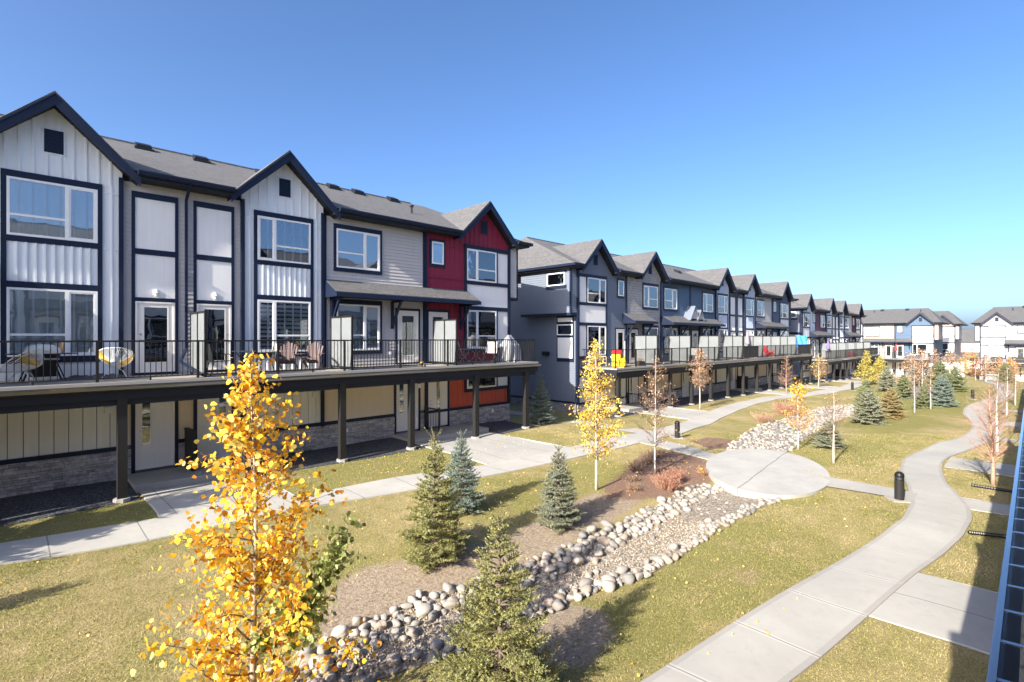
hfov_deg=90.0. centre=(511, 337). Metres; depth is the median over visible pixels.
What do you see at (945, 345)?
window
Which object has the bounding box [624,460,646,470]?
shrub
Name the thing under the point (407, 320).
door
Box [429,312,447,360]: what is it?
door
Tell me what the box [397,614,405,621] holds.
river rock
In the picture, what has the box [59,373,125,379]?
folded cover
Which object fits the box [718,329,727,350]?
window
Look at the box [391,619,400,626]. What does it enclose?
river rock
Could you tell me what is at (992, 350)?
garage door
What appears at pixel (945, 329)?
window
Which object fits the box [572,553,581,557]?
river rock
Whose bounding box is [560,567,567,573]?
river rock
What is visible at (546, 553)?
river rock
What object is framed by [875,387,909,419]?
spruce tree
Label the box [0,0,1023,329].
sky
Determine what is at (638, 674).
fallen leaves
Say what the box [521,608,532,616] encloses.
river rock
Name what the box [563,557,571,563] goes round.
river rock
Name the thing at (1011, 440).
branch walk
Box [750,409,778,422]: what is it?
shrub
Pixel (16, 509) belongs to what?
gravel strip
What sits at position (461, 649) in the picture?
river rock
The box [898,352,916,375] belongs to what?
young tree
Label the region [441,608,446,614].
river rock
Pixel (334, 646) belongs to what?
river rock
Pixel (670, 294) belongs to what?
window
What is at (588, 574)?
river rock
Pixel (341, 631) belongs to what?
river rock
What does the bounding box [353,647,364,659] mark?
river rock
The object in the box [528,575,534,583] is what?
river rock
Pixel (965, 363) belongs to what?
young tree
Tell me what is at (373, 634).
river rock
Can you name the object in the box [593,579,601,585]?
river rock
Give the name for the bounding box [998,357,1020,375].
young tree
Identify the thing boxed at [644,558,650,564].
river rock
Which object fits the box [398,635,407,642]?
river rock
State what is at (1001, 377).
spruce tree
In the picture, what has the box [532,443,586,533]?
spruce tree
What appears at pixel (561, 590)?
river rock
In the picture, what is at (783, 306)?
window
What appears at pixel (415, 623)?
river rock
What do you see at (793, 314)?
window
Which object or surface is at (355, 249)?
window
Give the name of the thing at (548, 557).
river rock
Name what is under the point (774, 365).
door
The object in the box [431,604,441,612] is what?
river rock
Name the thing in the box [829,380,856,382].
walkway
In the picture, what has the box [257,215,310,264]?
window
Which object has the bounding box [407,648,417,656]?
river rock
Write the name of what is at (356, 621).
river rock
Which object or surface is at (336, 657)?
river rock
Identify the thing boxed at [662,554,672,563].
river rock
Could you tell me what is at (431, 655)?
river rock
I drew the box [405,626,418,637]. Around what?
river rock
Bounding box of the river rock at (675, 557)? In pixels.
[672,552,678,560]
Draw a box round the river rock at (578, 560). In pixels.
[572,556,583,565]
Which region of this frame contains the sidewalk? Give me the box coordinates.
[0,381,873,564]
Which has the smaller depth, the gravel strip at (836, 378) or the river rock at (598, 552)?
the river rock at (598, 552)
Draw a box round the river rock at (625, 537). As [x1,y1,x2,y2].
[619,534,629,540]
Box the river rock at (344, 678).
[339,674,348,681]
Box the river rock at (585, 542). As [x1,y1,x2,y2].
[580,539,589,545]
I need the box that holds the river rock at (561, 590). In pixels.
[556,588,565,596]
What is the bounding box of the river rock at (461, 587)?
[456,584,465,593]
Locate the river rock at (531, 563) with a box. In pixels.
[526,561,534,566]
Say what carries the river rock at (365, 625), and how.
on the gravel bed at (710, 504)
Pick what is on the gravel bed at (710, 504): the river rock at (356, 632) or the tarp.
the river rock at (356, 632)
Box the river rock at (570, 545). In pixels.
[567,542,573,549]
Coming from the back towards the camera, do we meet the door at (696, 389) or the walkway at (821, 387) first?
the walkway at (821, 387)
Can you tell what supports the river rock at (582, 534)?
on the gravel bed at (710, 504)
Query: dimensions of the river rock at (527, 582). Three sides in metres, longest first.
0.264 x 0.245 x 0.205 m
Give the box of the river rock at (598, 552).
[594,549,603,555]
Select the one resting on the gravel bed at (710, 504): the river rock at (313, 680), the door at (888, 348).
the river rock at (313, 680)
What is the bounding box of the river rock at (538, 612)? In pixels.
[536,610,544,618]
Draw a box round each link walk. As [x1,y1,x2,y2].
[637,438,715,459]
[819,475,917,500]
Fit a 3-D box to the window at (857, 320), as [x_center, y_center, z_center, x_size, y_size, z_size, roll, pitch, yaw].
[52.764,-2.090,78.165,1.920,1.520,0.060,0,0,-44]
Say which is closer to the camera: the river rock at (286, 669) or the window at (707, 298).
the river rock at (286, 669)
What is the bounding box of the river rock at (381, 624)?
[373,619,386,629]
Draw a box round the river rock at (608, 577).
[601,574,615,583]
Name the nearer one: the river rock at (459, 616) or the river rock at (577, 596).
the river rock at (459, 616)
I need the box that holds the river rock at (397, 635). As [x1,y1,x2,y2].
[392,632,402,640]
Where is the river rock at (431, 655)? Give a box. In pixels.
[427,652,438,665]
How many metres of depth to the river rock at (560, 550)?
10.47 m
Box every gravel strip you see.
[0,480,140,525]
[252,437,424,476]
[471,420,537,433]
[576,409,638,418]
[652,390,757,407]
[752,384,789,390]
[803,380,833,382]
[828,377,853,379]
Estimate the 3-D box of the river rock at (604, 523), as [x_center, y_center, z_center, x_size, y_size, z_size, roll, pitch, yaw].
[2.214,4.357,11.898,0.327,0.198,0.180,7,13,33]
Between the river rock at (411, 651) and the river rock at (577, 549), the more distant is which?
the river rock at (577, 549)
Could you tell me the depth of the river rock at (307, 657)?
6.93 m
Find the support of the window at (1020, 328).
in the townhouse block at (999, 331)
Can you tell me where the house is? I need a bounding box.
[961,330,979,368]
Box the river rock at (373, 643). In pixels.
[369,638,379,648]
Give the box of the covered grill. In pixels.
[496,335,520,361]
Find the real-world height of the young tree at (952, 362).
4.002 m
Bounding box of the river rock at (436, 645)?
[430,639,442,650]
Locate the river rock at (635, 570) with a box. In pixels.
[633,567,641,573]
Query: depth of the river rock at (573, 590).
8.92 m
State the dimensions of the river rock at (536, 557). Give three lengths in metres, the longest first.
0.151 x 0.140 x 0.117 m
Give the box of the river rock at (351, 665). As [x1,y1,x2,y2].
[347,660,356,672]
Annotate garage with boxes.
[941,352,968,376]
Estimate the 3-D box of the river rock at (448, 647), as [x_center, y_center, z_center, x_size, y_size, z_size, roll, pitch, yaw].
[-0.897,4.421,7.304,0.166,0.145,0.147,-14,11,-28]
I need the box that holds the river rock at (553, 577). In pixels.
[550,574,556,580]
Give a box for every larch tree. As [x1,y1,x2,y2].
[853,350,879,383]
[869,356,892,382]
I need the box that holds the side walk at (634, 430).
[509,410,647,432]
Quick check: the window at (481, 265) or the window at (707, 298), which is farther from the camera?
the window at (707, 298)
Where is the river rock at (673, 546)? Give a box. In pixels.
[668,542,679,550]
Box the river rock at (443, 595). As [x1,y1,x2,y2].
[440,593,446,599]
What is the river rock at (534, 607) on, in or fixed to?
on the gravel bed at (710, 504)
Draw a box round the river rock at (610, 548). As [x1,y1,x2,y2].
[606,546,613,550]
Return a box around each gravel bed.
[292,486,771,681]
[900,383,935,399]
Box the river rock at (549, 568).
[544,564,555,572]
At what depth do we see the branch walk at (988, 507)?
12.88 m
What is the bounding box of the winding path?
[641,381,1014,681]
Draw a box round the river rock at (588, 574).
[585,571,592,577]
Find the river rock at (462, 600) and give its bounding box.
[459,597,465,605]
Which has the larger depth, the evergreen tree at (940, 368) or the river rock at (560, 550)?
the evergreen tree at (940, 368)
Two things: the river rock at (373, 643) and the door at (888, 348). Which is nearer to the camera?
the river rock at (373, 643)
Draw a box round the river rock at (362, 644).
[360,637,369,646]
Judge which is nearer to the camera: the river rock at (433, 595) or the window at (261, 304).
the river rock at (433, 595)
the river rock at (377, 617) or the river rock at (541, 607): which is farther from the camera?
the river rock at (541, 607)
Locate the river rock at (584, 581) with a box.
[579,578,592,586]
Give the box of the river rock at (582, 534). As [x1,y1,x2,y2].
[578,531,586,538]
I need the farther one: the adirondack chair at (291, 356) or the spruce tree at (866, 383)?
the spruce tree at (866, 383)
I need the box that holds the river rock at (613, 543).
[609,540,617,547]
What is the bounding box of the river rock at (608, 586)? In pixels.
[601,580,615,592]
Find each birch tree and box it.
[953,385,1020,484]
[975,373,1021,453]
[990,368,1023,417]
[1005,364,1023,404]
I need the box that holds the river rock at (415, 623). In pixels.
[411,620,420,626]
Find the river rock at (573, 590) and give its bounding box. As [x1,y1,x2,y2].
[570,587,577,593]
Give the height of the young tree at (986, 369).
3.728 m
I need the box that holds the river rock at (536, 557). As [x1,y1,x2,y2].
[533,555,539,560]
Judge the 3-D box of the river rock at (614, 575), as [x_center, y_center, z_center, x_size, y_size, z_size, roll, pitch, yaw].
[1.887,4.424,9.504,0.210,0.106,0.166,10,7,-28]
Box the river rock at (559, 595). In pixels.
[553,592,564,599]
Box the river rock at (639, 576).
[635,572,643,580]
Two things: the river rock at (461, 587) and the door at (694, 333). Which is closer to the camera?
the river rock at (461, 587)
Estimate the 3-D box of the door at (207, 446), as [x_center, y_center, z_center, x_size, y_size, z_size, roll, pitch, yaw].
[-9.767,2.880,16.817,1.000,2.180,0.074,0,0,-44]
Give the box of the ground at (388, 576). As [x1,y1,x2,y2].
[0,368,1023,681]
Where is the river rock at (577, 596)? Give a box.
[573,592,582,601]
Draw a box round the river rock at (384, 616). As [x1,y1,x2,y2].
[380,613,387,620]
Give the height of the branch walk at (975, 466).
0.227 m
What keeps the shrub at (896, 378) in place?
on the ground at (388, 576)
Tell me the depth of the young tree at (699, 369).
32.73 m
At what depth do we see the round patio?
15.82 m
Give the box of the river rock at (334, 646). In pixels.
[326,638,337,648]
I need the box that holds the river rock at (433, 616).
[428,610,437,621]
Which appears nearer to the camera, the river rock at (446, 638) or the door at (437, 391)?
the river rock at (446, 638)
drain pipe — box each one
[968,530,1005,537]
[971,484,1012,492]
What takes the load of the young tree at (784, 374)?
on the ground at (388, 576)
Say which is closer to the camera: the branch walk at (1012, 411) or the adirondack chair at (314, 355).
the adirondack chair at (314, 355)
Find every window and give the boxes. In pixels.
[6,175,97,242]
[6,287,97,356]
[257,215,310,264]
[257,299,310,351]
[337,228,379,270]
[337,304,379,349]
[432,241,443,264]
[467,248,496,282]
[467,310,496,347]
[467,378,495,388]
[547,272,564,285]
[557,324,572,334]
[588,277,605,303]
[588,326,605,355]
[588,376,605,386]
[618,280,623,295]
[644,285,657,307]
[645,327,657,334]
[665,288,676,309]
[665,328,676,352]
[703,293,712,311]
[703,329,712,334]
[718,295,727,313]
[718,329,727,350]
[746,299,753,315]
[746,330,753,335]
[757,301,763,315]
[757,330,763,335]
[781,304,786,317]
[791,311,795,317]
[805,314,809,326]
[821,315,824,326]
[827,316,830,327]
[840,317,843,328]
[845,318,848,328]
[856,319,858,328]
[866,327,878,335]
[871,344,878,353]
[897,326,901,331]
[912,326,926,335]
[912,344,926,354]
[943,327,947,335]
[943,343,947,352]
[969,345,977,350]
[988,327,1004,336]
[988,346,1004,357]
[1018,326,1023,332]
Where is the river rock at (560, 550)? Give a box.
[555,547,565,555]
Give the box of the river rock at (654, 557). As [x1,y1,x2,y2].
[651,555,661,561]
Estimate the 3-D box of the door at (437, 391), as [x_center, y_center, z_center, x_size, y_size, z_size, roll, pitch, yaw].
[-3.352,2.870,23.100,1.060,2.200,0.074,0,0,-44]
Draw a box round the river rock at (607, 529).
[603,526,611,532]
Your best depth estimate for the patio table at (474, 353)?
22.98 m
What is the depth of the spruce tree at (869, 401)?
27.26 m
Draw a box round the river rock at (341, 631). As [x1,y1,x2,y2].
[331,624,349,638]
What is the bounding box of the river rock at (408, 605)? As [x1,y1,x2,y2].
[401,602,412,608]
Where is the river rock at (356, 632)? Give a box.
[349,628,360,636]
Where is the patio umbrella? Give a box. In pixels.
[745,331,749,344]
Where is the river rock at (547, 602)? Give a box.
[542,597,553,607]
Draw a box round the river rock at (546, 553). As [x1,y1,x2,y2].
[542,551,551,557]
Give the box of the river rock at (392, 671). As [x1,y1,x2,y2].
[389,668,397,675]
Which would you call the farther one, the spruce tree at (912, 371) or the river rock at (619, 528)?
the spruce tree at (912, 371)
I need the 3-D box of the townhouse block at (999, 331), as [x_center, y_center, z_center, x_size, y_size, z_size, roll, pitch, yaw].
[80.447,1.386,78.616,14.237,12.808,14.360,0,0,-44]
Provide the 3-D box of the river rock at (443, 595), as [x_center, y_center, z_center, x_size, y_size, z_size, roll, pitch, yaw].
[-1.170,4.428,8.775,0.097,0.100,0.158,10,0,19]
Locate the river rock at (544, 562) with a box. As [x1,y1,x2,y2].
[540,558,548,567]
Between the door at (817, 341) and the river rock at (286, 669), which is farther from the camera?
the door at (817, 341)
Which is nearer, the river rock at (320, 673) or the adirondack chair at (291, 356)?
the river rock at (320, 673)
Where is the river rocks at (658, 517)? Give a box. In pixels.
[615,483,781,550]
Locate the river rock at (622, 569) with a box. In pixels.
[617,565,627,573]
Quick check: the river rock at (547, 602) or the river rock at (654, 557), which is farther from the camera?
the river rock at (654, 557)
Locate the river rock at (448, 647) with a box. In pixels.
[443,641,454,651]
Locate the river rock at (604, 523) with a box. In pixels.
[601,520,613,527]
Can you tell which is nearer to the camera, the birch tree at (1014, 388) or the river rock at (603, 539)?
the river rock at (603, 539)
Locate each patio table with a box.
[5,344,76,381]
[232,351,252,373]
[466,348,483,362]
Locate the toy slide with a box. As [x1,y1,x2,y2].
[612,350,624,367]
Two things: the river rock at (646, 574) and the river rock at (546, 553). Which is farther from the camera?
the river rock at (546, 553)
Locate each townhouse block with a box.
[0,91,540,503]
[509,237,813,416]
[789,294,879,381]
[861,308,949,377]
[933,311,967,355]
[970,306,1023,381]
[986,411,1023,681]
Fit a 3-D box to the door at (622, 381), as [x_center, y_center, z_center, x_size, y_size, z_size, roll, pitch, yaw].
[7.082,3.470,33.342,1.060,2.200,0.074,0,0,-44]
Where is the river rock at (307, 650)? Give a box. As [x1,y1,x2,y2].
[295,645,315,656]
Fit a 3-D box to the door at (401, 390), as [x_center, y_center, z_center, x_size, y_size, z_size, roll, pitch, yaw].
[-4.493,2.875,21.993,1.080,2.190,0.074,0,0,-44]
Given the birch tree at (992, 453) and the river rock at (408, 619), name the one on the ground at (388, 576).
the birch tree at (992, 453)
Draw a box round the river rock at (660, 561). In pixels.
[657,558,664,565]
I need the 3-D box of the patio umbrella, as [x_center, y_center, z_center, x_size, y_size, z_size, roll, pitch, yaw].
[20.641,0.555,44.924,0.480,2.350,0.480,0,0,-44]
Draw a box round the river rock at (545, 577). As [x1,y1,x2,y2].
[541,575,549,580]
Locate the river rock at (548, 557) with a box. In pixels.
[542,555,550,560]
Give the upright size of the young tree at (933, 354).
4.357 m
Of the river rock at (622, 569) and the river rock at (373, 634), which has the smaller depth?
the river rock at (373, 634)
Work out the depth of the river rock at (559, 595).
8.70 m
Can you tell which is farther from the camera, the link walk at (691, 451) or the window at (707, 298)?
the window at (707, 298)
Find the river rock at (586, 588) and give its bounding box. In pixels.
[580,584,592,594]
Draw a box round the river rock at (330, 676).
[323,670,335,681]
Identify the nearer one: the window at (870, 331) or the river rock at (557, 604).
the river rock at (557, 604)
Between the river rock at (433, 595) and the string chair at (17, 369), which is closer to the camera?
the river rock at (433, 595)
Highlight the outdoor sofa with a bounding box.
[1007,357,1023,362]
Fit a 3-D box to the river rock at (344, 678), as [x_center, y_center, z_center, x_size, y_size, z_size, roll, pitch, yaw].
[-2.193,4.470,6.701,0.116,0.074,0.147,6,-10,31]
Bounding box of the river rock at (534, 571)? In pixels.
[530,568,537,575]
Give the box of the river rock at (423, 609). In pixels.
[416,603,431,616]
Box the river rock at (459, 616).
[457,614,464,620]
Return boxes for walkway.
[140,477,295,517]
[416,432,566,464]
[634,406,709,418]
[753,390,793,394]
[787,385,836,388]
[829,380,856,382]
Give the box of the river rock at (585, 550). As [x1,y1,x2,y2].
[582,547,588,554]
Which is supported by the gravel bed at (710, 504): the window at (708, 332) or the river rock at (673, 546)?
the river rock at (673, 546)
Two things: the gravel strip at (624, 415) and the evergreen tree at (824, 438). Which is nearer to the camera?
the evergreen tree at (824, 438)
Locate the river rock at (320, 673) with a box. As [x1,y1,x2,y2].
[308,654,333,677]
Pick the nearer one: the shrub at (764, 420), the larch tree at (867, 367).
the shrub at (764, 420)
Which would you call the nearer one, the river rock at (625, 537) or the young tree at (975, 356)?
the river rock at (625, 537)
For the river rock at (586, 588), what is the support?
on the gravel bed at (710, 504)
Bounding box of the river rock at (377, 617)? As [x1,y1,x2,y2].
[374,614,379,620]
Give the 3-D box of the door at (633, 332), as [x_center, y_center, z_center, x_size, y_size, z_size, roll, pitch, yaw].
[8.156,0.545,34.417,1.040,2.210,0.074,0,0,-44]
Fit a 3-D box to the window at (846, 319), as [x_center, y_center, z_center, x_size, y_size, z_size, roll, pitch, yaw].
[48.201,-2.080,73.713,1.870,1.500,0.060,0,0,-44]
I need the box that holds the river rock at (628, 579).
[621,574,634,584]
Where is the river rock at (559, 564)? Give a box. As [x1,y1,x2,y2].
[555,561,566,568]
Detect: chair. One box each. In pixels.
[0,348,42,384]
[99,347,132,379]
[208,344,230,375]
[256,343,276,373]
[276,342,299,370]
[300,342,324,368]
[458,343,468,362]
[481,342,496,362]
[637,358,644,365]
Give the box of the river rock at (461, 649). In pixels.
[455,646,463,654]
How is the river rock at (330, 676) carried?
on the gravel bed at (710, 504)
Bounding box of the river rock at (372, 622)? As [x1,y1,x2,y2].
[368,619,376,627]
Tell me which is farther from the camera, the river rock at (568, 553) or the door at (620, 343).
the door at (620, 343)
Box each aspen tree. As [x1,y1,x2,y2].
[130,350,398,681]
[565,338,625,489]
[627,355,681,473]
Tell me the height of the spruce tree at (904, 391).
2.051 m
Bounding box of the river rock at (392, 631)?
[388,627,399,636]
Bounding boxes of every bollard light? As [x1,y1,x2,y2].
[671,421,683,438]
[884,471,910,502]
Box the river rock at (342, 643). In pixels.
[338,638,348,645]
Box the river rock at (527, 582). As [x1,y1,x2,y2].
[519,579,531,589]
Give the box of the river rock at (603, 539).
[597,535,610,544]
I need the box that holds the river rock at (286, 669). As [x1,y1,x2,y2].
[275,667,290,680]
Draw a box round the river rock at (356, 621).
[352,616,361,625]
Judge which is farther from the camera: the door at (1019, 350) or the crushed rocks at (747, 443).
the door at (1019, 350)
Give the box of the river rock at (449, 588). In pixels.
[443,583,455,593]
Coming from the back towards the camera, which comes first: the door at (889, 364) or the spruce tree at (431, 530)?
the door at (889, 364)
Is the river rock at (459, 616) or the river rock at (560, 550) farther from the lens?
the river rock at (560, 550)
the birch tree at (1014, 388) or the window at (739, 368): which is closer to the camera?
the birch tree at (1014, 388)
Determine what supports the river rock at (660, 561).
on the gravel bed at (710, 504)
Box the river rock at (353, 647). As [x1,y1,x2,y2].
[347,641,357,651]
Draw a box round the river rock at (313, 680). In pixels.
[306,678,317,681]
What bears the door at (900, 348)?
in the townhouse block at (908, 330)
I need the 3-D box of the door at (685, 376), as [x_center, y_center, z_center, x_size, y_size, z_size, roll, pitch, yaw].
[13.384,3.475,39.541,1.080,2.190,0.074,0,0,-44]
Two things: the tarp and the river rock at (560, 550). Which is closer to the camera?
the river rock at (560, 550)
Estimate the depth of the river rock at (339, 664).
6.98 m
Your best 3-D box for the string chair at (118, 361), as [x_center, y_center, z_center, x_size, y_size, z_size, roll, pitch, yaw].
[-10.941,0.696,14.130,0.826,0.881,0.794,0,0,-32]
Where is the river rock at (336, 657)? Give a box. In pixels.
[333,654,341,661]
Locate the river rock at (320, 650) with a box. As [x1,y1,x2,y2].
[317,642,328,654]
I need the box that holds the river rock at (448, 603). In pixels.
[442,597,460,608]
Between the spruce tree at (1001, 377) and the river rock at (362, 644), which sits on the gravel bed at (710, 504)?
the river rock at (362, 644)
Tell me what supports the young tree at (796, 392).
on the ground at (388, 576)
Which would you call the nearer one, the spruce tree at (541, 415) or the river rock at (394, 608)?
the river rock at (394, 608)
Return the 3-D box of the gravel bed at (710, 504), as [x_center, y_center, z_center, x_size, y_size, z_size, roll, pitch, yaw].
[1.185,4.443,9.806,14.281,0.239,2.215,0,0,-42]
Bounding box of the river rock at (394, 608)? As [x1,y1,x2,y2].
[389,605,398,613]
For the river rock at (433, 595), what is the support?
on the gravel bed at (710, 504)
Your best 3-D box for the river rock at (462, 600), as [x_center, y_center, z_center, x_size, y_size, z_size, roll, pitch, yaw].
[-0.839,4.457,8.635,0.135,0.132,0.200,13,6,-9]
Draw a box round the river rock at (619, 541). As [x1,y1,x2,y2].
[615,537,625,545]
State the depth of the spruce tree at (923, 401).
33.84 m
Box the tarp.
[796,335,806,343]
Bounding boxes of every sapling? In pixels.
[907,366,923,412]
[918,356,930,385]
[922,368,935,408]
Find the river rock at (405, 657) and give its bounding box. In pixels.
[400,653,410,661]
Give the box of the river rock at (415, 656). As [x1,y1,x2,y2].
[411,652,420,660]
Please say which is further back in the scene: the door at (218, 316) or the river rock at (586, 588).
the door at (218, 316)
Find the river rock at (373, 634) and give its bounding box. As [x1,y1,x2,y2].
[369,630,377,639]
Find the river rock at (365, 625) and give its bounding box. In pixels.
[359,622,369,631]
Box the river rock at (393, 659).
[386,652,400,666]
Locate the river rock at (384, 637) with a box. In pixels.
[380,633,388,641]
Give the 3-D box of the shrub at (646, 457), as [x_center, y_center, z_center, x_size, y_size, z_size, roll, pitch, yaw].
[4.532,4.005,17.195,0.874,0.549,0.978,0,0,15]
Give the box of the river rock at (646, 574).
[642,571,651,577]
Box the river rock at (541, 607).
[538,604,544,610]
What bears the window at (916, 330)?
in the townhouse block at (908, 330)
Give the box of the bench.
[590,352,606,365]
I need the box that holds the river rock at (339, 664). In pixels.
[335,660,347,668]
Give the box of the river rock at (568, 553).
[566,551,571,556]
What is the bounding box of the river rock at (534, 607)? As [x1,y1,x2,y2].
[531,603,538,611]
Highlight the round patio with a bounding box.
[706,449,829,499]
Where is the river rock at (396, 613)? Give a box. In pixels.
[392,610,401,616]
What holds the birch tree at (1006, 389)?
on the ground at (388, 576)
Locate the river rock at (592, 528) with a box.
[586,525,596,532]
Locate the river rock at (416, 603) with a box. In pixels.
[413,600,423,608]
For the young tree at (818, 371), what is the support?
on the ground at (388, 576)
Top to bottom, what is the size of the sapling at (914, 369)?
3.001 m
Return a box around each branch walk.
[869,573,997,654]
[944,457,1015,476]
[961,497,1009,515]
[993,409,1022,412]
[999,421,1021,426]
[999,437,1018,442]
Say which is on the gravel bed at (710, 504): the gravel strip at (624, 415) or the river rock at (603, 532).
the river rock at (603, 532)
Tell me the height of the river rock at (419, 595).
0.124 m
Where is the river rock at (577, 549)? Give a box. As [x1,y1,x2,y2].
[571,546,582,553]
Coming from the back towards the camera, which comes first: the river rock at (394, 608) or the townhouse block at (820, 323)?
the townhouse block at (820, 323)
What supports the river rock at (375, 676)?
on the gravel bed at (710, 504)
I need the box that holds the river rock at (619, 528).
[616,524,623,532]
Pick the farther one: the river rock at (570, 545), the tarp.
the tarp
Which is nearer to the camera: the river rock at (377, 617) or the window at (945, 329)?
the river rock at (377, 617)
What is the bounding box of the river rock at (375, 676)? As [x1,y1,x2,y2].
[372,672,377,679]
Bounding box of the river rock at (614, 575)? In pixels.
[609,572,617,578]
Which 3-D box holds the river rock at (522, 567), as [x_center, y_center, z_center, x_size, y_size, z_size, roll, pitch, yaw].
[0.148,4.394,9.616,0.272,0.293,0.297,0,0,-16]
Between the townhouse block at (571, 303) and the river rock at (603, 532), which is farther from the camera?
the townhouse block at (571, 303)
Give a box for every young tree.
[683,348,712,408]
[776,356,795,392]
[781,376,822,449]
[810,353,825,386]
[812,357,828,385]
[816,391,859,462]
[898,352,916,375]
[902,348,933,387]
[926,349,945,378]
[942,350,966,375]
[957,353,974,380]
[967,347,977,372]
[968,359,982,379]
[976,355,998,381]
[991,355,1004,375]
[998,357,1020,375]
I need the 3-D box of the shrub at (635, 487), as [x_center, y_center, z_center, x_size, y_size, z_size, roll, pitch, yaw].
[3.461,4.156,14.476,0.553,0.410,0.539,0,0,-44]
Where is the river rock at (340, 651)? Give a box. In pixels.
[338,646,346,655]
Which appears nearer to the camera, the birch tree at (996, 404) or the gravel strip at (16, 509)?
the gravel strip at (16, 509)
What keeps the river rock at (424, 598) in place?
on the gravel bed at (710, 504)
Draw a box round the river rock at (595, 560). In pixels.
[592,557,598,564]
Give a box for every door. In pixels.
[135,301,174,372]
[135,401,174,470]
[197,304,230,369]
[197,398,231,460]
[396,383,417,431]
[398,310,417,362]
[428,381,446,426]
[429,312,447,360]
[616,329,624,357]
[620,378,625,404]
[629,329,637,362]
[629,377,637,402]
[682,372,688,396]
[692,331,697,358]
[694,371,698,394]
[731,368,734,388]
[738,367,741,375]
[773,363,776,381]
[816,340,818,357]
[885,345,891,357]
[885,362,891,373]
[896,345,903,357]
[896,362,902,374]
[943,362,958,373]
[1016,347,1023,356]
[1016,367,1023,379]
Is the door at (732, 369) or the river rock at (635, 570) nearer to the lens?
the river rock at (635, 570)
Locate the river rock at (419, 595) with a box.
[416,589,422,598]
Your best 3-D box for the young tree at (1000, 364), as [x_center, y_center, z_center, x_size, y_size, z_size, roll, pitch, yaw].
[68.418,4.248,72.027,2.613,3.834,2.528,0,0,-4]
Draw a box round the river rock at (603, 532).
[600,530,606,535]
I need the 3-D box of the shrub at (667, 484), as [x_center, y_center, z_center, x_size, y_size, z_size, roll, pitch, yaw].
[4.512,4.129,14.844,1.040,0.637,1.131,0,0,-32]
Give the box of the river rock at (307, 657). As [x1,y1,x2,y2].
[295,653,310,669]
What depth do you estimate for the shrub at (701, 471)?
16.11 m
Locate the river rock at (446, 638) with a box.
[441,635,453,645]
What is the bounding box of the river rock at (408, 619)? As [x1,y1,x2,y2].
[404,616,412,622]
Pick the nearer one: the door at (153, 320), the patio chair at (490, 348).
the door at (153, 320)
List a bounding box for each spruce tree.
[394,427,472,573]
[427,501,569,681]
[441,429,486,513]
[529,374,555,424]
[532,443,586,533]
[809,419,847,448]
[849,388,891,425]
[850,386,871,411]
[855,379,874,397]
[875,366,896,391]
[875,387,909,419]
[891,374,915,398]
[893,387,904,408]
[906,361,925,385]
[912,383,934,408]
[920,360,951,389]
[928,374,961,406]
[943,366,971,392]
[994,362,1019,382]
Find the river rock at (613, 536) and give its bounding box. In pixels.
[607,534,616,540]
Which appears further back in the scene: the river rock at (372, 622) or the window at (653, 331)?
the window at (653, 331)
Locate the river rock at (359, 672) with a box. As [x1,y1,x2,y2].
[355,669,362,675]
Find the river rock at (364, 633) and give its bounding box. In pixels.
[360,629,368,637]
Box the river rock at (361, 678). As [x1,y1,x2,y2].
[354,675,373,681]
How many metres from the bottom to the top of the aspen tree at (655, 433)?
3.751 m
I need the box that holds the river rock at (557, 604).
[552,598,564,611]
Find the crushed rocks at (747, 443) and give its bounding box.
[726,404,856,451]
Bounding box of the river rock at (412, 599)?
[408,595,417,603]
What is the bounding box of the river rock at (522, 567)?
[513,565,526,576]
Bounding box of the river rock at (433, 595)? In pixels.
[429,591,438,599]
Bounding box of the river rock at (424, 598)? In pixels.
[422,596,427,601]
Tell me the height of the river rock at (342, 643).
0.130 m
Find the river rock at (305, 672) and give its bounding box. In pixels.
[296,670,309,678]
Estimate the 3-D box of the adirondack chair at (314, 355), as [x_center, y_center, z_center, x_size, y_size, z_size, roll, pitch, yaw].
[-7.124,0.638,18.297,0.800,0.984,0.956,0,0,-9]
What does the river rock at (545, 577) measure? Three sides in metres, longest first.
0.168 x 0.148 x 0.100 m
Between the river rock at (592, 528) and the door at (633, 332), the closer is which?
the river rock at (592, 528)
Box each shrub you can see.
[623,472,641,481]
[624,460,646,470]
[626,480,647,490]
[633,448,658,464]
[644,447,666,457]
[647,469,691,491]
[660,466,688,483]
[694,465,707,475]
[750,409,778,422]
[770,399,804,415]
[875,372,916,388]
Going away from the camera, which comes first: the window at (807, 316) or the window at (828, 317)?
the window at (807, 316)
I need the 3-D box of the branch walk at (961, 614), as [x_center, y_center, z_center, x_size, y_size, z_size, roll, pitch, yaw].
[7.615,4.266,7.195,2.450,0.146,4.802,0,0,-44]
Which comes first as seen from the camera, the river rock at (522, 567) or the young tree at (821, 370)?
the river rock at (522, 567)
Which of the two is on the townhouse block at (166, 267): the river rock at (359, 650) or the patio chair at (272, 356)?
the patio chair at (272, 356)
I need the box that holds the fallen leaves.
[0,427,906,681]
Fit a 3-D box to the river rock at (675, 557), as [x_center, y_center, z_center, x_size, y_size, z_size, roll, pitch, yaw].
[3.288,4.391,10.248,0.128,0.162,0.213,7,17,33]

